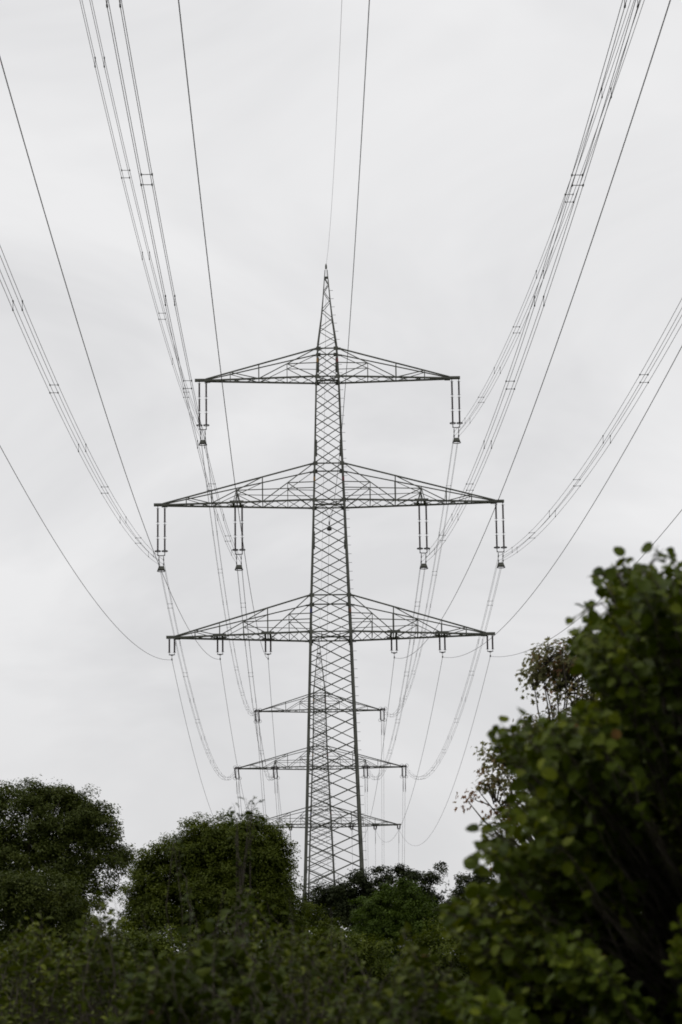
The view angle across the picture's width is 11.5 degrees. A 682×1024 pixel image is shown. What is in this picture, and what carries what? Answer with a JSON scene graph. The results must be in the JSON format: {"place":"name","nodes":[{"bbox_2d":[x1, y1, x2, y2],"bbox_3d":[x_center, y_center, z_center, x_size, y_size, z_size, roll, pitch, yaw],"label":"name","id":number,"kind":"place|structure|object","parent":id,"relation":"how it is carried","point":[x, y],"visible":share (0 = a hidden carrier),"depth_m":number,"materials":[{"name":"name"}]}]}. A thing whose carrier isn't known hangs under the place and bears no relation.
{"place":"outdoors","nodes":[
{"label":"outdoors","id":0,"kind":"place"},
{"bbox_2d":[257,727,265,813],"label":"conductor bundle","id":1,"kind":"object","parent":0,"point":[262,772],"visible":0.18,"depth_m":619.91,"materials":[{"name":"grey metal"}]},
{"bbox_2d":[0,0,681,952],"label":"sky","id":2,"kind":"structure","parent":0,"point":[476,113],"materials":[{"name":"white"}]},
{"bbox_2d":[381,725,383,771],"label":"conductor bundle","id":3,"kind":"object","parent":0,"point":[381,748],"visible":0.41,"depth_m":611.74,"materials":[{"name":"grey metal"}]},
{"bbox_3d":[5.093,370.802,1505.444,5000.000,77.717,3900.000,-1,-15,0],"label":"ground","id":4,"kind":"structure","parent":0,"visible":0},
{"bbox_2d":[0,948,78,1023],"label":"bush","id":5,"kind":"object","parent":4,"relation":"on","point":[4,985],"visible":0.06,"depth_m":79.27,"materials":[{"name":"green plant"}]},
{"bbox_2d":[0,863,115,991],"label":"tree","id":6,"kind":"object","parent":4,"relation":"on","point":[24,890],"visible":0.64,"depth_m":149.40,"materials":[{"name":"green plant"}]},
{"bbox_2d":[0,774,138,932],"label":"tree","id":7,"kind":"object","parent":4,"relation":"on","point":[73,822],"visible":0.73,"depth_m":190.44,"materials":[{"name":"green plant"}]},
{"bbox_2d":[0,910,144,1023],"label":"shrub","id":8,"kind":"object","parent":4,"relation":"on","point":[29,954],"visible":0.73,"depth_m":26.05,"materials":[{"name":"green plant"}]},
{"bbox_2d":[32,881,156,1023],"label":"shrub","id":9,"kind":"object","parent":4,"relation":"on","point":[110,958],"visible":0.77,"depth_m":25.13,"materials":[{"name":"green plant"}]},
{"bbox_2d":[68,917,192,1023],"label":"bush","id":10,"kind":"object","parent":4,"relation":"on","point":[164,944],"visible":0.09,"depth_m":74.59,"materials":[{"name":"green plant"}]},
{"bbox_2d":[104,888,288,1023],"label":"shrub","id":11,"kind":"object","parent":4,"relation":"on","point":[168,997],"visible":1,"depth_m":17.98,"materials":[{"name":"green plant"}]},
{"bbox_2d":[161,838,231,1013],"bbox_3d":[-1.252,5.124,29.281,0.762,4.837,4.972,-1,-15,0],"label":"shrub","id":12,"kind":"object","parent":4,"relation":"on","point":[176,865],"visible":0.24,"depth_m":30.28,"materials":[{"name":"green plant"}]},
{"bbox_2d":[112,809,311,957],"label":"tree","id":13,"kind":"object","parent":4,"relation":"on","point":[208,851],"visible":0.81,"depth_m":139.91,"materials":[{"name":"green plant"}]},
{"bbox_2d":[169,938,319,1010],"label":"bush","id":14,"kind":"object","parent":4,"relation":"on","point":[180,951],"visible":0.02,"depth_m":69.65,"materials":[{"name":"green plant"}]},
{"bbox_2d":[206,797,285,1009],"bbox_3d":[-0.801,5.026,29.658,0.636,5.210,5.369,-1,-15,0],"label":"shrub","id":15,"kind":"object","parent":4,"relation":"on","point":[246,915],"visible":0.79,"depth_m":30.30,"materials":[{"name":"green plant"}]},
{"bbox_2d":[218,900,376,1023],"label":"shrub","id":16,"kind":"object","parent":4,"relation":"on","point":[296,1012],"visible":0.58,"depth_m":21.03,"materials":[{"name":"green plant"}]},
{"bbox_2d":[237,638,401,936],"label":"lattice pylon","id":17,"kind":"object","parent":4,"relation":"on","point":[328,766],"visible":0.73,"depth_m":596.36,"materials":[{"name":"grey metal"}]},
{"bbox_2d":[319,329,325,630],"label":"earth wire","id":18,"kind":"object","parent":17,"relation":"attached to","point":[324,421],"visible":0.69,"depth_m":353.83,"materials":[{"name":"grey metal"}]},
{"bbox_2d":[363,768,369,778],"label":"strain insulator","id":19,"kind":"object","parent":17,"relation":"attached to","point":[364,774],"visible":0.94,"depth_m":599.09,"materials":[{"name":"grey ceramic"}]},
{"bbox_2d":[378,711,384,721],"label":"strain insulator","id":20,"kind":"object","parent":17,"relation":"attached to","point":[383,716],"visible":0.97,"depth_m":601.67,"materials":[{"name":"grey ceramic"}]},
{"bbox_2d":[403,765,405,791],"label":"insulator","id":21,"kind":"object","parent":17,"relation":"attached to","point":[403,780],"visible":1,"depth_m":594.76,"materials":[{"name":"grey metal"}]},
{"bbox_2d":[402,823,404,868],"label":"conductor bundle","id":22,"kind":"object","parent":21,"relation":"hanging from","point":[402,845],"visible":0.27,"depth_m":625.40,"materials":[{"name":"grey metal"}]},
{"bbox_2d":[294,900,348,956],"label":"tree","id":23,"kind":"object","parent":4,"relation":"on","point":[317,923],"visible":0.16,"depth_m":180.44,"materials":[{"name":"green plant"}]},
{"bbox_2d":[154,264,503,934],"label":"lattice pylon","id":24,"kind":"object","parent":4,"relation":"on","point":[344,507],"visible":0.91,"depth_m":291.85,"materials":[{"name":"grey metal"}]},
{"bbox_2d":[155,506,167,571],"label":"insulator string","id":25,"kind":"object","parent":24,"relation":"hanging from","point":[164,551],"visible":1,"depth_m":292.09,"materials":[{"name":"black ceramic"}]},
{"bbox_2d":[0,246,161,563],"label":"conductor bundle","id":26,"kind":"object","parent":25,"relation":"hanging from","point":[61,400],"visible":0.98,"depth_m":167.48,"materials":[{"name":"grey metal"}]},
{"bbox_2d":[159,562,238,779],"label":"conductor bundle","id":27,"kind":"object","parent":25,"relation":"attached to","point":[187,673],"visible":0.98,"depth_m":345.76,"materials":[{"name":"grey metal"}]},
{"bbox_2d":[168,638,175,660],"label":"insulator string","id":28,"kind":"object","parent":24,"relation":"hanging from","point":[169,652],"visible":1,"depth_m":289.52,"materials":[{"name":"grey ceramic"}]},
{"bbox_2d":[0,446,164,659],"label":"power wire","id":29,"kind":"object","parent":28,"relation":"hanging from","point":[60,550],"visible":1,"depth_m":158.11,"materials":[{"name":"grey metal"}]},
{"bbox_2d":[172,661,212,814],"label":"power wire","id":30,"kind":"object","parent":28,"relation":"attached to","point":[188,733],"visible":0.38,"depth_m":327.24,"materials":[{"name":"grey metal"}]},
{"bbox_2d":[197,381,208,445],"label":"insulator string","id":31,"kind":"object","parent":24,"relation":"hanging from","point":[206,424],"visible":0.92,"depth_m":295.11,"materials":[{"name":"grey ceramic"}]},
{"bbox_2d":[80,0,204,436],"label":"conductor bundle","id":32,"kind":"object","parent":31,"relation":"hanging from","point":[104,63],"visible":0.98,"depth_m":170.98,"materials":[{"name":"grey metal"}]},
{"bbox_2d":[201,435,258,715],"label":"conductor bundle","id":33,"kind":"object","parent":31,"relation":"attached to","point":[223,582],"visible":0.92,"depth_m":353.25,"materials":[{"name":"grey metal"}]},
{"bbox_2d":[217,638,223,659],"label":"insulator string","id":34,"kind":"object","parent":24,"relation":"hanging from","point":[222,647],"visible":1,"depth_m":289.62,"materials":[{"name":"grey ceramic"}]},
{"bbox_2d":[0,57,214,658],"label":"power wire","id":35,"kind":"object","parent":34,"relation":"hanging from","point":[75,315],"visible":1,"depth_m":104.28,"materials":[{"name":"grey metal"}]},
{"bbox_2d":[220,660,264,837],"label":"power wire","id":36,"kind":"object","parent":34,"relation":"hanging from","point":[231,732],"visible":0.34,"depth_m":324.55,"materials":[{"name":"grey metal"}]},
{"bbox_2d":[232,507,244,570],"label":"insulator string","id":37,"kind":"object","parent":24,"relation":"hanging from","point":[238,566],"visible":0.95,"depth_m":292.14,"materials":[{"name":"black ceramic"}]},
{"bbox_2d":[106,0,240,561],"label":"conductor bundle","id":38,"kind":"object","parent":37,"relation":"hanging from","point":[151,184],"visible":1,"depth_m":131.75,"materials":[{"name":"grey metal"}]},
{"bbox_2d":[237,560,276,780],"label":"conductor bundle","id":39,"kind":"object","parent":37,"relation":"hanging from","point":[253,679],"visible":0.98,"depth_m":349.62,"materials":[{"name":"grey metal"}]},
{"bbox_2d":[264,637,271,659],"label":"insulator string","id":40,"kind":"object","parent":24,"relation":"hanging from","point":[265,641],"visible":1,"depth_m":289.67,"materials":[{"name":"grey ceramic"}]},
{"bbox_2d":[178,0,267,658],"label":"power wire","id":41,"kind":"object","parent":40,"relation":"hanging from","point":[209,279],"visible":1,"depth_m":103.01,"materials":[{"name":"grey metal"}]},
{"bbox_2d":[268,660,285,838],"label":"power wire","id":42,"kind":"object","parent":40,"relation":"hanging from","point":[274,741],"visible":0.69,"depth_m":327.24,"materials":[{"name":"grey metal"}]},
{"bbox_2d":[326,5,341,262],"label":"earth wire","id":43,"kind":"object","parent":24,"relation":"attached to","point":[336,117],"visible":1,"depth_m":199.02,"materials":[{"name":"grey metal"}]},
{"bbox_2d":[390,636,397,656],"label":"insulator string","id":44,"kind":"object","parent":24,"relation":"hanging from","point":[391,650],"visible":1,"depth_m":289.74,"materials":[{"name":"grey ceramic"}]},
{"bbox_2d":[354,663,393,842],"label":"power wire","id":45,"kind":"object","parent":44,"relation":"attached to","point":[382,749],"visible":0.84,"depth_m":335.38,"materials":[{"name":"grey metal"}]},
{"bbox_2d":[394,0,670,658],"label":"power wire","id":46,"kind":"object","parent":44,"relation":"hanging from","point":[577,282],"visible":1,"depth_m":97.83,"materials":[{"name":"grey metal"}]},
{"bbox_2d":[417,505,429,569],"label":"insulator string","id":47,"kind":"object","parent":24,"relation":"hanging from","point":[423,565],"visible":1,"depth_m":292.29,"materials":[{"name":"black ceramic"}]},
{"bbox_2d":[367,559,425,779],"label":"conductor bundle","id":48,"kind":"object","parent":47,"relation":"hanging from","point":[379,774],"visible":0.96,"depth_m":350.26,"materials":[{"name":"grey metal"}]},
{"bbox_2d":[421,0,639,561],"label":"conductor bundle","id":49,"kind":"object","parent":47,"relation":"hanging from","point":[579,185],"visible":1,"depth_m":133.54,"materials":[{"name":"grey metal"}]},
{"bbox_2d":[438,635,445,657],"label":"insulator string","id":50,"kind":"object","parent":24,"relation":"hanging from","point":[439,636],"visible":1,"depth_m":289.83,"materials":[{"name":"grey ceramic"}]},
{"bbox_2d":[380,658,442,840],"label":"power wire","id":51,"kind":"object","parent":50,"relation":"hanging from","point":[424,745],"visible":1,"depth_m":333.79,"materials":[{"name":"grey metal"}]},
{"bbox_2d":[444,346,681,657],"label":"power wire","id":52,"kind":"object","parent":50,"relation":"hanging from","point":[591,506],"visible":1,"depth_m":140.95,"materials":[{"name":"grey metal"}]},
{"bbox_2d":[450,379,462,443],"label":"insulator string","id":53,"kind":"object","parent":24,"relation":"hanging from","point":[456,439],"visible":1,"depth_m":295.31,"materials":[{"name":"black ceramic"}]},
{"bbox_2d":[382,433,458,716],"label":"conductor bundle","id":54,"kind":"object","parent":53,"relation":"attached to","point":[432,575],"visible":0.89,"depth_m":348.81,"materials":[{"name":"grey metal"}]},
{"bbox_2d":[456,0,643,435],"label":"conductor bundle","id":55,"kind":"object","parent":53,"relation":"hanging from","point":[565,201],"visible":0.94,"depth_m":169.44,"materials":[{"name":"grey metal"}]},
{"bbox_2d":[486,635,493,656],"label":"insulator string","id":56,"kind":"object","parent":24,"relation":"hanging from","point":[492,644],"visible":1,"depth_m":289.84,"materials":[{"name":"grey ceramic"}]},
{"bbox_2d":[401,659,489,845],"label":"power wire","id":57,"kind":"object","parent":56,"relation":"attached to","point":[463,755],"visible":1,"depth_m":338.59,"materials":[{"name":"grey metal"}]},
{"bbox_2d":[491,510,681,656],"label":"power wire","id":58,"kind":"object","parent":56,"relation":"hanging from","point":[600,599],"visible":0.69,"depth_m":186.79,"materials":[{"name":"grey metal"}]},
{"bbox_2d":[494,502,506,567],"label":"insulator string","id":59,"kind":"object","parent":24,"relation":"hanging from","point":[500,564],"visible":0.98,"depth_m":292.37,"materials":[{"name":"black ceramic"}]},
{"bbox_2d":[404,559,501,779],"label":"conductor bundle","id":60,"kind":"object","parent":59,"relation":"hanging from","point":[467,678],"visible":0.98,"depth_m":352.81,"materials":[{"name":"grey metal"}]},
{"bbox_2d":[499,299,681,560],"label":"conductor bundle","id":61,"kind":"object","parent":59,"relation":"hanging from","point":[606,430],"visible":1,"depth_m":184.06,"materials":[{"name":"grey metal"}]},
{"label":"earth wire clamp","id":62,"kind":"object","parent":24,"relation":"hanging from","visible":0},
{"bbox_2d":[320,558,328,770],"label":"earth wire","id":63,"kind":"object","parent":62,"relation":"hanging from","point":[326,654],"visible":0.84,"depth_m":357.24,"materials":[{"name":"grey metal"}]},
{"bbox_2d":[329,0,369,522],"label":"earth wire","id":64,"kind":"object","parent":62,"relation":"hanging from","point":[356,226],"visible":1,"depth_m":133.81,"materials":[{"name":"grey metal"}]},
{"bbox_2d":[279,923,411,1011],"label":"bush","id":65,"kind":"object","parent":4,"relation":"on","point":[378,967],"visible":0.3,"depth_m":84.47,"materials":[{"name":"green plant"}]},
{"bbox_2d":[302,861,452,954],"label":"tree","id":66,"kind":"object","parent":4,"relation":"on","point":[337,896],"visible":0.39,"depth_m":228.63,"materials":[{"name":"green plant"}]},
{"bbox_2d":[318,921,465,1023],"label":"shrub","id":67,"kind":"object","parent":4,"relation":"on","point":[401,1004],"visible":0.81,"depth_m":16.98,"materials":[{"name":"green plant"}]},
{"bbox_2d":[335,876,448,989],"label":"tree","id":68,"kind":"object","parent":4,"relation":"on","point":[382,916],"visible":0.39,"depth_m":164.84,"materials":[{"name":"green plant"}]},
{"bbox_2d":[393,915,478,991],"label":"bush","id":69,"kind":"object","parent":4,"relation":"on","point":[442,948],"visible":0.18,"depth_m":89.65,"materials":[{"name":"green plant"}]},
{"bbox_2d":[440,868,498,923],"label":"tree","id":70,"kind":"object","parent":4,"relation":"on","point":[459,891],"visible":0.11,"depth_m":245.75,"materials":[{"name":"green plant"}]},
{"bbox_2d":[452,632,600,870],"bbox_3d":[3.834,6.799,55.194,3.971,9.870,2.512,-1,-15,0],"label":"maple tree","id":71,"kind":"object","parent":4,"relation":"on","point":[561,678],"visible":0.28,"depth_m":55.93,"materials":[{"name":"green plant"}]},
{"bbox_2d":[427,542,681,1023],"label":"hazel bush","id":72,"kind":"object","parent":4,"relation":"on","point":[580,922],"visible":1,"depth_m":15.51,"materials":[{"name":"green plant"}]}
]}

